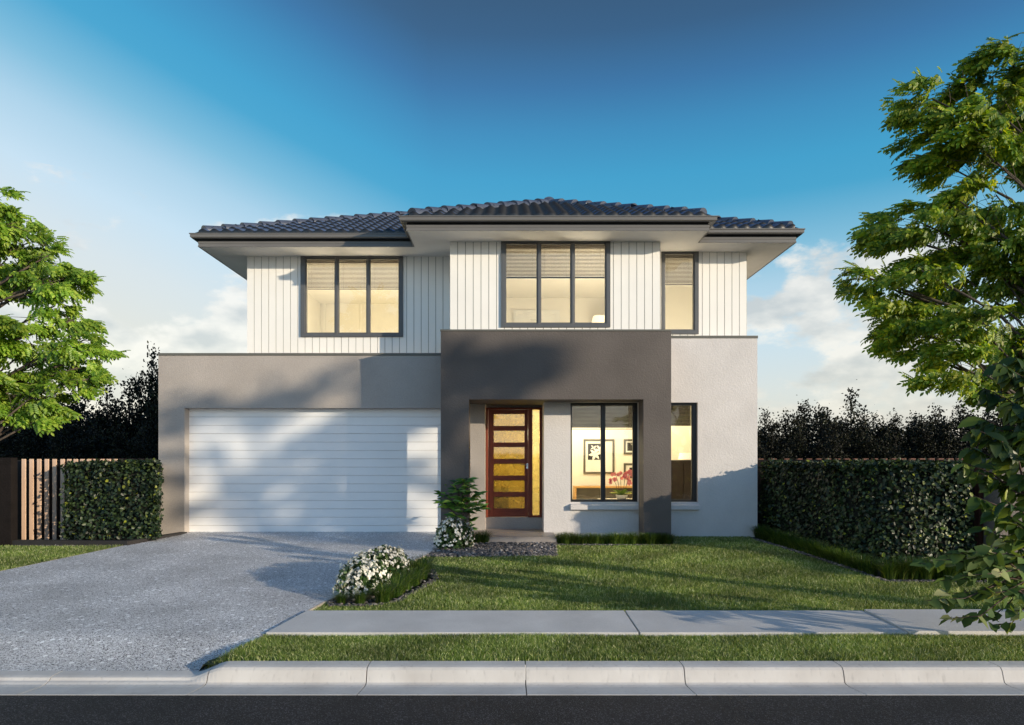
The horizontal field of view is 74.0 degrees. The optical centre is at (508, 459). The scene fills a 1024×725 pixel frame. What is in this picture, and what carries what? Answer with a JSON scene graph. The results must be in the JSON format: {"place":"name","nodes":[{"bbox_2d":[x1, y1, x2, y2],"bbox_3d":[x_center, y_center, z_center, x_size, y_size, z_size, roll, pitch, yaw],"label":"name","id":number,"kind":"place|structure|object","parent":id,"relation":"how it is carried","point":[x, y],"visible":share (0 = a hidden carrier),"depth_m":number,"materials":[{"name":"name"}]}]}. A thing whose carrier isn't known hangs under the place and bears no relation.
{"place":"outdoors","nodes":[
{"label":"outdoors","id":0,"kind":"place"},
{"bbox_2d":[0,544,122,570],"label":"lawn grass","id":1,"kind":"structure","parent":0,"point":[11,555],"depth_m":10.36,"materials":[{"name":"plant"}]},
{"bbox_2d":[0,532,436,670],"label":"driveway","id":2,"kind":"structure","parent":0,"point":[191,601],"depth_m":7.51,"materials":[{"name":"concrete"}]},
{"bbox_2d":[0,695,1023,724],"bbox_3d":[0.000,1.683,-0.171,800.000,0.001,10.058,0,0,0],"label":"road","id":3,"kind":"structure","parent":0,"point":[511,709],"depth_m":4.57,"materials":[{"name":"asphalt"}]},
{"bbox_2d":[0,0,1023,679],"label":"sky","id":4,"kind":"structure","parent":0,"point":[130,127],"materials":[{"name":"blue"}]},
{"bbox_2d":[18,539,1023,670],"bbox_3d":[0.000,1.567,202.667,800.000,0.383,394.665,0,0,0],"label":"ground","id":5,"kind":"structure","parent":0,"point":[210,662],"depth_m":7.49,"materials":[{"name":"plant"}]},
{"bbox_2d":[0,428,73,459],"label":"dark tree","id":6,"kind":"object","parent":5,"relation":"on","point":[13,439],"visible":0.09,"depth_m":20.93,"materials":[{"name":"green plant"}]},
{"bbox_2d":[0,430,81,459],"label":"dark tree","id":7,"kind":"object","parent":5,"relation":"on","point":[20,453],"visible":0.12,"depth_m":20.48,"materials":[{"name":"green plant"}]},
{"bbox_2d":[6,393,85,432],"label":"dark tree","id":8,"kind":"object","parent":5,"relation":"on","point":[71,406],"visible":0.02,"depth_m":25.21,"materials":[{"name":"green plant"}]},
{"bbox_2d":[32,422,85,459],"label":"dark tree","id":9,"kind":"object","parent":5,"relation":"on","point":[57,453],"visible":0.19,"depth_m":20.47,"materials":[{"name":"green plant"}]},
{"bbox_2d":[8,391,113,450],"bbox_3d":[-15.213,-0.443,22.969,7.732,3.867,4.178,0,0,12],"label":"dark tree","id":10,"kind":"object","parent":5,"relation":"on","point":[26,432],"visible":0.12,"depth_m":22.20,"materials":[{"name":"green plant"}]},
{"bbox_2d":[18,459,123,539],"bbox_3d":[-7.816,0.690,11.916,2.067,1.410,0.132,0,0,0],"label":"slat fence","id":11,"kind":"object","parent":5,"relation":"on","point":[40,501],"visible":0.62,"depth_m":11.85,"materials":[{"name":"wood"}]},
{"bbox_2d":[15,384,135,458],"bbox_3d":[-13.578,-0.740,23.146,5.036,4.480,7.002,0,0,-6],"label":"dark tree","id":12,"kind":"object","parent":5,"relation":"on","point":[112,418],"visible":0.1,"depth_m":22.25,"materials":[{"name":"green plant"}]},
{"bbox_2d":[36,424,125,459],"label":"dark tree","id":13,"kind":"object","parent":5,"relation":"on","point":[81,448],"visible":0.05,"depth_m":20.87,"materials":[{"name":"green plant"}]},
{"bbox_2d":[49,394,145,434],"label":"dark tree","id":14,"kind":"object","parent":5,"relation":"on","point":[82,406],"visible":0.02,"depth_m":24.93,"materials":[{"name":"green plant"}]},
{"bbox_2d":[12,532,186,545],"bbox_3d":[-7.015,1.413,11.745,2.230,0.185,1.430,0,0,0],"label":"garden edging","id":15,"kind":"object","parent":5,"relation":"on","point":[73,542],"visible":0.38,"depth_m":11.10,"materials":[{"name":"concrete"}]},
{"bbox_2d":[48,368,150,441],"bbox_3d":[-14.142,-0.922,24.972,9.000,4.861,6.473,0,0,-21],"label":"dark tree","id":16,"kind":"object","parent":5,"relation":"on","point":[128,401],"visible":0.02,"depth_m":24.81,"materials":[{"name":"green plant"}]},
{"bbox_2d":[75,341,159,458],"bbox_3d":[-12.147,-1.249,23.167,3.758,5.552,6.954,0,0,-18],"label":"dark tree","id":17,"kind":"object","parent":5,"relation":"on","point":[150,409],"visible":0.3,"depth_m":22.66,"materials":[{"name":"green plant"}]},
{"bbox_2d":[3,545,438,638],"bbox_3d":[-4.537,1.548,8.985,6.956,0.424,7.350,0,0,0],"label":"driveway edge","id":18,"kind":"object","parent":5,"relation":"on","point":[321,604],"visible":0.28,"depth_m":7.24,"materials":[{"name":"concrete"}]},
{"bbox_2d":[326,569,438,606],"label":"gravel","id":19,"kind":"structure","parent":5,"relation":"on","point":[430,581],"depth_m":7.40,"materials":[{"name":"gravel"}]},
{"bbox_2d":[323,591,352,604],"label":"grass clump","id":20,"kind":"object","parent":19,"relation":"on","point":[340,598],"visible":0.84,"depth_m":7.20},
{"bbox_2d":[343,589,370,603],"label":"grass clump","id":21,"kind":"object","parent":19,"relation":"on","point":[359,598],"visible":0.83,"depth_m":7.16,"materials":[{"name":"plant"}]},
{"bbox_2d":[332,544,409,597],"bbox_3d":[-1.555,1.274,8.196,0.618,0.503,1.905,0,0,11],"label":"flowering shrub","id":22,"kind":"object","parent":19,"relation":"on","point":[369,566],"visible":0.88,"depth_m":7.66,"materials":[{"name":"white plant"}]},
{"bbox_2d":[346,578,411,603],"bbox_3d":[-1.277,1.423,7.254,0.793,0.242,0.679,0,0,28],"label":"grass clump","id":23,"kind":"object","parent":19,"relation":"on","point":[383,595],"visible":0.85,"depth_m":7.22,"materials":[{"name":"plant"}]},
{"bbox_2d":[375,574,425,597],"bbox_3d":[-1.319,1.415,7.558,0.810,0.238,0.693,0,0,17],"label":"grass clump","id":24,"kind":"object","parent":19,"relation":"on","point":[399,589],"visible":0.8,"depth_m":7.53,"materials":[{"name":"plant"}]},
{"bbox_2d":[384,569,428,591],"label":"grass clump","id":25,"kind":"object","parent":19,"relation":"on","point":[408,580],"visible":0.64,"depth_m":7.85,"materials":[{"name":"plant"}]},
{"bbox_2d":[397,566,435,586],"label":"grass clump","id":26,"kind":"object","parent":19,"relation":"on","point":[417,582],"visible":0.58,"depth_m":8.10,"materials":[{"name":"plant"}]},
{"bbox_2d":[407,558,445,579],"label":"grass clump","id":27,"kind":"object","parent":19,"relation":"on","point":[423,568],"visible":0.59,"depth_m":8.46,"materials":[{"name":"plant"}]},
{"bbox_2d":[410,553,445,571],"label":"grass clump","id":28,"kind":"object","parent":19,"relation":"on","point":[426,561],"visible":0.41,"depth_m":8.88,"materials":[{"name":"plant"}]},
{"bbox_2d":[158,197,804,542],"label":"house","id":29,"kind":"structure","parent":5,"relation":"on","point":[389,371],"depth_m":12.47,"materials":[{"name":"paint"}]},
{"bbox_2d":[189,409,440,531],"bbox_3d":[-3.491,0.214,12.670,4.922,2.330,0.040,0,0,0],"label":"garage door","id":30,"kind":"structure","parent":29,"relation":"in","point":[251,470],"depth_m":12.65,"materials":[{"name":"paint"}]},
{"bbox_2d":[323,303,362,332],"bbox_3d":[-4.048,-2.799,16.584,0.979,2.607,0.032,0,0,0],"label":"bedroom door","id":31,"kind":"structure","parent":29,"relation":"in","point":[351,315],"depth_m":16.59,"materials":[{"name":"paint"}]},
{"bbox_2d":[300,256,402,336],"bbox_3d":[-2.997,-3.126,13.055,1.957,1.551,0.170,0,0,0],"label":"window","id":32,"kind":"structure","parent":29,"relation":"in","point":[303,259],"depth_m":12.99,"materials":[{"name":"black glass"}]},
{"bbox_2d":[488,410,527,516],"bbox_3d":[-0.003,0.065,12.762,0.761,2.013,0.116,0,0,0],"label":"front door","id":33,"kind":"structure","parent":29,"relation":"in","point":[507,429],"depth_m":12.79,"materials":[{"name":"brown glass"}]},
{"bbox_2d":[513,310,559,322],"bbox_3d":[0.658,-3.220,15.964,1.094,0.599,0.029,0,0,0],"label":"framed drawing","id":34,"kind":"object","parent":29,"relation":"attached to","point":[529,316],"visible":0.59,"depth_m":15.96},
{"bbox_2d":[501,241,609,327],"bbox_3d":[0.838,-3.136,12.175,1.948,1.544,0.170,0,0,0],"label":"window","id":35,"kind":"structure","parent":29,"relation":"in","point":[538,244],"depth_m":12.11,"materials":[{"name":"black glass"}]},
{"bbox_2d":[583,439,613,473],"bbox_3d":[2.065,-0.077,15.534,0.706,0.793,0.029,0,0,0],"label":"framed picture","id":36,"kind":"object","parent":29,"relation":"attached to","point":[591,456],"visible":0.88,"depth_m":15.54},
{"bbox_2d":[573,486,631,498],"bbox_3d":[2.280,0.936,15.215,1.640,0.698,0.470,0,0,0],"label":"sideboard","id":37,"kind":"object","parent":29,"relation":"in","point":[586,492],"visible":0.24,"depth_m":15.05,"materials":[{"name":"brown wood"}]},
{"bbox_2d":[571,403,636,501],"bbox_3d":[1.708,-0.135,12.260,1.206,1.777,0.140,0,0,0],"label":"window","id":38,"kind":"structure","parent":29,"relation":"in","point":[602,416],"depth_m":12.23,"materials":[{"name":"black glass"}]},
{"bbox_2d":[624,439,631,453],"bbox_3d":[2.880,-0.300,15.534,0.497,0.346,0.029,0,0,0],"label":"framed picture","id":39,"kind":"object","parent":29,"relation":"attached to","point":[627,446],"visible":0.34,"depth_m":15.53},
{"bbox_2d":[661,251,698,333],"bbox_3d":[3.207,-3.130,12.775,0.694,1.551,0.170,0,0,0],"label":"window","id":40,"kind":"structure","parent":29,"relation":"in","point":[694,254],"depth_m":12.71,"materials":[{"name":"black metal"}]},
{"bbox_2d":[671,460,690,498],"bbox_3d":[3.570,0.645,14.238,1.100,1.280,0.725,0,0,0],"label":"table","id":41,"kind":"object","parent":29,"relation":"in","point":[680,479],"visible":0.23,"depth_m":13.88,"materials":[{"name":"wood"}]},
{"bbox_2d":[678,453,690,459],"bbox_3d":[3.744,-0.070,14.200,0.400,0.150,0.400,0,0,0],"label":"table lamp","id":42,"kind":"object","parent":41,"relation":"on","point":[685,456],"visible":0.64,"depth_m":14.05,"materials":[{"name":"ceramic"}]},
{"bbox_2d":[671,403,696,501],"bbox_3d":[3.073,-0.135,12.260,0.601,1.777,0.140,0,0,0],"label":"window","id":43,"kind":"structure","parent":29,"relation":"in","point":[682,414],"depth_m":12.21,"materials":[{"name":"black metal"}]},
{"bbox_2d":[555,544,670,545],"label":"gravel","id":44,"kind":"structure","parent":5,"relation":"on","point":[607,544],"depth_m":11.12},
{"bbox_2d":[205,631,1023,668],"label":"lawn grass","id":45,"kind":"structure","parent":5,"relation":"on","point":[786,647],"depth_m":5.65,"materials":[{"name":"plant"}]},
{"bbox_2d":[910,538,1023,633],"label":"heart leaved shrub","id":46,"kind":"object","parent":45,"relation":"on","point":[983,556],"visible":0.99,"depth_m":5.49,"materials":[{"name":"green plant"}]},
{"bbox_2d":[426,535,838,568],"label":"lawn grass","id":47,"kind":"structure","parent":5,"relation":"on","point":[688,548],"depth_m":9.96,"materials":[{"name":"plant"}]},
{"bbox_2d":[757,415,796,459],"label":"dark tree","id":48,"kind":"object","parent":5,"relation":"on","point":[767,452],"visible":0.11,"depth_m":20.90,"materials":[{"name":"green plant"}]},
{"bbox_2d":[757,408,803,458],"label":"dark tree","id":49,"kind":"object","parent":5,"relation":"on","point":[765,415],"depth_m":23.93,"materials":[{"name":"green plant"}]},
{"bbox_2d":[757,425,829,459],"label":"dark tree","id":50,"kind":"object","parent":5,"relation":"on","point":[799,450],"visible":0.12,"depth_m":20.87,"materials":[{"name":"green plant"}]},
{"bbox_2d":[757,407,852,458],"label":"dark tree","id":51,"kind":"object","parent":5,"relation":"on","point":[783,428],"visible":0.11,"depth_m":22.89,"materials":[{"name":"green plant"}]},
{"bbox_2d":[760,402,878,459],"bbox_3d":[10.309,-0.236,23.084,5.554,3.477,3.877,0,0,19],"label":"dark tree","id":52,"kind":"object","parent":5,"relation":"on","point":[846,428],"visible":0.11,"depth_m":22.80,"materials":[{"name":"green plant"}]},
{"bbox_2d":[781,399,880,453],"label":"dark tree","id":53,"kind":"object","parent":5,"relation":"on","point":[803,407],"visible":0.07,"depth_m":24.93,"materials":[{"name":"green plant"}]},
{"bbox_2d":[783,413,907,459],"bbox_3d":[9.918,0.011,21.302,3.961,2.923,5.556,0,0,-41],"label":"dark tree","id":54,"kind":"object","parent":5,"relation":"on","point":[895,452],"visible":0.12,"depth_m":20.88,"materials":[{"name":"green plant"}]},
{"bbox_2d":[820,420,884,459],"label":"dark tree","id":55,"kind":"object","parent":5,"relation":"on","point":[863,445],"visible":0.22,"depth_m":20.62,"materials":[{"name":"green plant"}]},
{"bbox_2d":[854,404,884,443],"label":"dark tree","id":56,"kind":"object","parent":5,"relation":"on","point":[875,414],"visible":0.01,"depth_m":24.95,"materials":[{"name":"green plant"}]},
{"bbox_2d":[803,379,961,457],"bbox_3d":[12.233,-0.675,23.916,8.007,4.345,5.759,0,0,17],"label":"dark tree","id":57,"kind":"object","parent":5,"relation":"on","point":[851,409],"visible":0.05,"depth_m":23.74,"materials":[{"name":"green plant"}]},
{"bbox_2d":[865,418,913,458],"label":"dark tree","id":58,"kind":"object","parent":5,"relation":"on","point":[884,450],"visible":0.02,"depth_m":20.95,"materials":[{"name":"green plant"}]},
{"bbox_2d":[864,407,956,457],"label":"dark tree","id":59,"kind":"object","parent":5,"relation":"on","point":[896,431],"visible":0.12,"depth_m":22.73,"materials":[{"name":"green plant"}]},
{"bbox_2d":[833,32,1023,412],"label":"broadleaf tree","id":60,"kind":"object","parent":5,"relation":"on","point":[996,141],"visible":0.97,"depth_m":14.03,"materials":[{"name":"green plant"}]},
{"bbox_2d":[906,423,970,459],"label":"dark tree","id":61,"kind":"object","parent":5,"relation":"on","point":[927,452],"visible":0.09,"depth_m":20.88,"materials":[{"name":"green plant"}]},
{"bbox_2d":[908,417,989,459],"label":"dark tree","id":62,"kind":"object","parent":5,"relation":"on","point":[948,427],"visible":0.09,"depth_m":20.90,"materials":[{"name":"green plant"}]},
{"bbox_2d":[899,403,1015,454],"bbox_3d":[15.280,-0.276,23.938,7.969,3.517,4.306,0,0,21],"label":"dark tree","id":63,"kind":"object","parent":5,"relation":"on","point":[930,421],"visible":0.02,"depth_m":23.90,"materials":[{"name":"green plant"}]},
{"bbox_2d":[920,397,1001,458],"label":"dark tree","id":64,"kind":"object","parent":5,"relation":"on","point":[960,419],"visible":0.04,"depth_m":22.97,"materials":[{"name":"green plant"}]},
{"bbox_2d":[952,407,1017,447],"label":"dark tree","id":65,"kind":"object","parent":5,"relation":"on","point":[985,415],"visible":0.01,"depth_m":24.68,"materials":[{"name":"green plant"}]},
{"bbox_2d":[951,357,1023,580],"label":"glossy leaved shrub","id":66,"kind":"object","parent":5,"relation":"on","point":[1004,444],"visible":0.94,"depth_m":5.83,"materials":[{"name":"green plant"}]},
{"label":"garden bed","id":67,"kind":"structure","parent":5,"relation":"on","visible":0},
{"bbox_2d":[426,541,557,557],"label":"gravel","id":68,"kind":"structure","parent":67,"relation":"on","point":[530,549],"depth_m":10.55,"materials":[{"name":"gravel"}]},
{"bbox_2d":[433,516,474,549],"bbox_3d":[-0.870,1.165,10.844,0.680,0.540,0.645,0,0,0],"label":"flowering shrub","id":69,"kind":"object","parent":68,"relation":"on","point":[451,532],"visible":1,"depth_m":10.69,"materials":[{"name":"white plant"}]},
{"bbox_2d":[432,477,489,529],"bbox_3d":[-0.799,0.827,11.525,1.005,1.088,0.820,0,0,0],"label":"palm shrub","id":70,"kind":"object","parent":68,"relation":"on","point":[450,505],"visible":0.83,"depth_m":11.39,"materials":[{"name":"green plant"}]},
{"bbox_2d":[476,529,495,542],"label":"grass clump","id":71,"kind":"object","parent":68,"relation":"on","point":[484,539],"visible":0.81,"depth_m":11.30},
{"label":"garden bed","id":72,"kind":"structure","parent":5,"relation":"on","visible":0},
{"bbox_2d":[0,458,17,545],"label":"garden pillar","id":73,"kind":"structure","parent":72,"relation":"on","point":[8,500],"depth_m":11.10,"materials":[{"name":"paint"}]},
{"bbox_2d":[0,186,130,440],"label":"broadleaf tree","id":74,"kind":"object","parent":72,"relation":"on","point":[31,270],"visible":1,"depth_m":12.51,"materials":[{"name":"green plant"}]},
{"bbox_2d":[59,458,164,539],"bbox_3d":[-6.913,0.679,12.206,1.748,1.436,2.158,0,0,-13],"label":"hedge","id":75,"kind":"object","parent":72,"relation":"on","point":[126,504],"visible":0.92,"depth_m":11.47,"materials":[{"name":"green plant"}]},
{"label":"kerb bedding","id":76,"kind":"structure","parent":5,"relation":"on","visible":0},
{"bbox_2d":[0,661,1023,694],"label":"kerb","id":77,"kind":"structure","parent":76,"relation":"on","point":[619,678],"depth_m":5.18,"materials":[{"name":"concrete"}]},
{"bbox_2d":[592,315,604,322],"bbox_3d":[2.039,-2.923,15.200,0.420,0.570,0.420,0,0,0],"label":"bedside lamp","id":78,"kind":"object","parent":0,"point":[598,319],"visible":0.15,"depth_m":15.05,"materials":[{"name":"fabric"}]},
{"bbox_2d":[609,469,631,498],"bbox_3d":[2.139,0.459,12.843,0.471,0.572,0.376,0,0,-16],"label":"orchid","id":79,"kind":"object","parent":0,"point":[622,494],"visible":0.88,"depth_m":12.82,"materials":[{"name":"plant"}]},
{"bbox_2d":[266,609,1023,638],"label":"footpath","id":80,"kind":"structure","parent":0,"point":[679,623],"depth_m":6.34,"materials":[{"name":"concrete"}]},
{"bbox_2d":[750,537,998,583],"bbox_3d":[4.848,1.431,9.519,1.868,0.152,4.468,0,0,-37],"label":"gravel","id":81,"kind":"structure","parent":0,"point":[843,565],"depth_m":9.15,"materials":[{"name":"gravel"}]},
{"bbox_2d":[762,528,785,542],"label":"grass clump","id":82,"kind":"object","parent":81,"relation":"on","point":[772,536],"visible":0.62,"depth_m":11.44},
{"bbox_2d":[774,530,799,547],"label":"grass clump","id":83,"kind":"object","parent":81,"relation":"on","point":[784,536],"visible":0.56,"depth_m":10.95,"materials":[{"name":"plant"}]},
{"bbox_2d":[777,533,817,550],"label":"grass clump","id":84,"kind":"object","parent":81,"relation":"on","point":[796,547],"visible":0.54,"depth_m":10.64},
{"bbox_2d":[791,539,825,553],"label":"grass clump","id":85,"kind":"object","parent":81,"relation":"on","point":[804,548],"visible":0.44,"depth_m":10.33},
{"bbox_2d":[800,540,835,556],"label":"grass clump","id":86,"kind":"object","parent":81,"relation":"on","point":[815,553],"visible":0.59,"depth_m":9.99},
{"bbox_2d":[799,538,843,554],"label":"grass clump","id":87,"kind":"object","parent":81,"relation":"on","point":[810,549],"visible":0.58,"depth_m":10.15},
{"bbox_2d":[801,543,842,557],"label":"grass clump","id":88,"kind":"object","parent":81,"relation":"on","point":[819,552],"visible":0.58,"depth_m":9.85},
{"bbox_2d":[814,546,845,560],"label":"grass clump","id":89,"kind":"object","parent":81,"relation":"on","point":[828,557],"visible":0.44,"depth_m":9.70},
{"bbox_2d":[818,547,859,563],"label":"grass clump","id":90,"kind":"object","parent":81,"relation":"on","point":[840,561],"visible":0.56,"depth_m":9.38,"materials":[{"name":"plant"}]},
{"bbox_2d":[834,551,861,567],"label":"grass clump","id":91,"kind":"object","parent":81,"relation":"on","point":[845,564],"visible":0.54,"depth_m":9.22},
{"bbox_2d":[838,552,873,568],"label":"grass clump","id":92,"kind":"object","parent":81,"relation":"on","point":[853,564],"visible":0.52,"depth_m":9.06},
{"bbox_2d":[757,458,962,526],"bbox_3d":[5.832,0.650,11.706,0.275,1.350,3.992,0,0,-40],"label":"slat fence","id":93,"kind":"object","parent":81,"relation":"on","point":[759,479],"visible":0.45,"depth_m":12.68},
{"bbox_2d":[846,552,887,571],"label":"grass clump","id":94,"kind":"object","parent":81,"relation":"on","point":[858,564],"visible":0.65,"depth_m":8.91,"materials":[{"name":"plant"}]},
{"bbox_2d":[757,457,977,561],"bbox_3d":[5.774,0.721,10.957,2.476,1.530,3.218,0,0,0],"label":"hedge","id":95,"kind":"object","parent":81,"relation":"on","point":[865,507],"visible":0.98,"depth_m":9.75,"materials":[{"name":"green plant"}]},
{"bbox_2d":[851,558,883,575],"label":"grass clump","id":96,"kind":"object","parent":81,"relation":"on","point":[871,569],"visible":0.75,"depth_m":8.74,"materials":[{"name":"plant"}]},
{"bbox_2d":[866,558,907,579],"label":"grass clump","id":97,"kind":"object","parent":81,"relation":"on","point":[888,572],"visible":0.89,"depth_m":8.48,"materials":[{"name":"plant"}]},
{"bbox_2d":[885,555,916,579],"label":"grass clump","id":98,"kind":"object","parent":81,"relation":"on","point":[902,574],"visible":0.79,"depth_m":8.50,"materials":[{"name":"plant"}]},
{"bbox_2d":[888,554,932,579],"bbox_3d":[5.100,1.358,8.588,0.713,0.297,0.763,0,0,28],"label":"grass clump","id":99,"kind":"object","parent":81,"relation":"on","point":[914,574],"visible":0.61,"depth_m":8.49,"materials":[{"name":"plant"}]},
{"bbox_2d":[905,561,940,580],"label":"grass clump","id":100,"kind":"object","parent":81,"relation":"on","point":[924,573],"visible":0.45,"depth_m":8.45,"materials":[{"name":"plant"}]},
{"bbox_2d":[910,555,953,578],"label":"grass clump","id":101,"kind":"object","parent":81,"relation":"on","point":[936,575],"visible":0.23,"depth_m":8.52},
{"bbox_2d":[922,554,965,578],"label":"grass clump","id":102,"kind":"object","parent":81,"relation":"on","point":[950,571],"visible":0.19,"depth_m":8.41,"materials":[{"name":"plant"}]},
{"bbox_2d":[945,460,983,550],"bbox_3d":[6.749,0.715,9.855,0.697,1.460,0.210,0,0,0],"label":"slat fence","id":103,"kind":"object","parent":81,"relation":"on","point":[975,490],"visible":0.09,"depth_m":9.80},
{"bbox_2d":[984,459,1023,552],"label":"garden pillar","id":104,"kind":"structure","parent":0,"point":[993,496],"depth_m":9.38,"materials":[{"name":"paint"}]},
{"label":"garden bed","id":105,"kind":"structure","parent":0,"visible":0},
{"bbox_2d":[555,530,573,543],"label":"grass clump","id":106,"kind":"object","parent":105,"relation":"on","point":[563,539],"visible":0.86,"depth_m":11.29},
{"bbox_2d":[566,531,587,543],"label":"grass clump","id":107,"kind":"object","parent":105,"relation":"on","point":[577,540],"visible":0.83,"depth_m":11.28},
{"bbox_2d":[586,531,605,543],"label":"grass clump","id":108,"kind":"object","parent":105,"relation":"on","point":[595,539],"visible":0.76,"depth_m":11.27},
{"bbox_2d":[607,531,622,543],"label":"grass clump","id":109,"kind":"object","parent":105,"relation":"on","point":[613,540],"visible":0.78,"depth_m":11.25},
{"bbox_2d":[610,532,627,543],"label":"grass clump","id":110,"kind":"object","parent":105,"relation":"on","point":[621,541],"visible":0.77,"depth_m":11.25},
{"bbox_2d":[624,531,639,544],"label":"grass clump","id":111,"kind":"object","parent":105,"relation":"on","point":[632,541],"visible":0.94,"depth_m":11.28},
{"bbox_2d":[638,532,663,544],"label":"grass clump","id":112,"kind":"object","parent":105,"relation":"on","point":[650,540],"visible":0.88,"depth_m":11.26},
{"bbox_2d":[659,533,679,543],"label":"grass clump","id":113,"kind":"object","parent":105,"relation":"on","point":[669,540],"visible":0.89,"depth_m":11.25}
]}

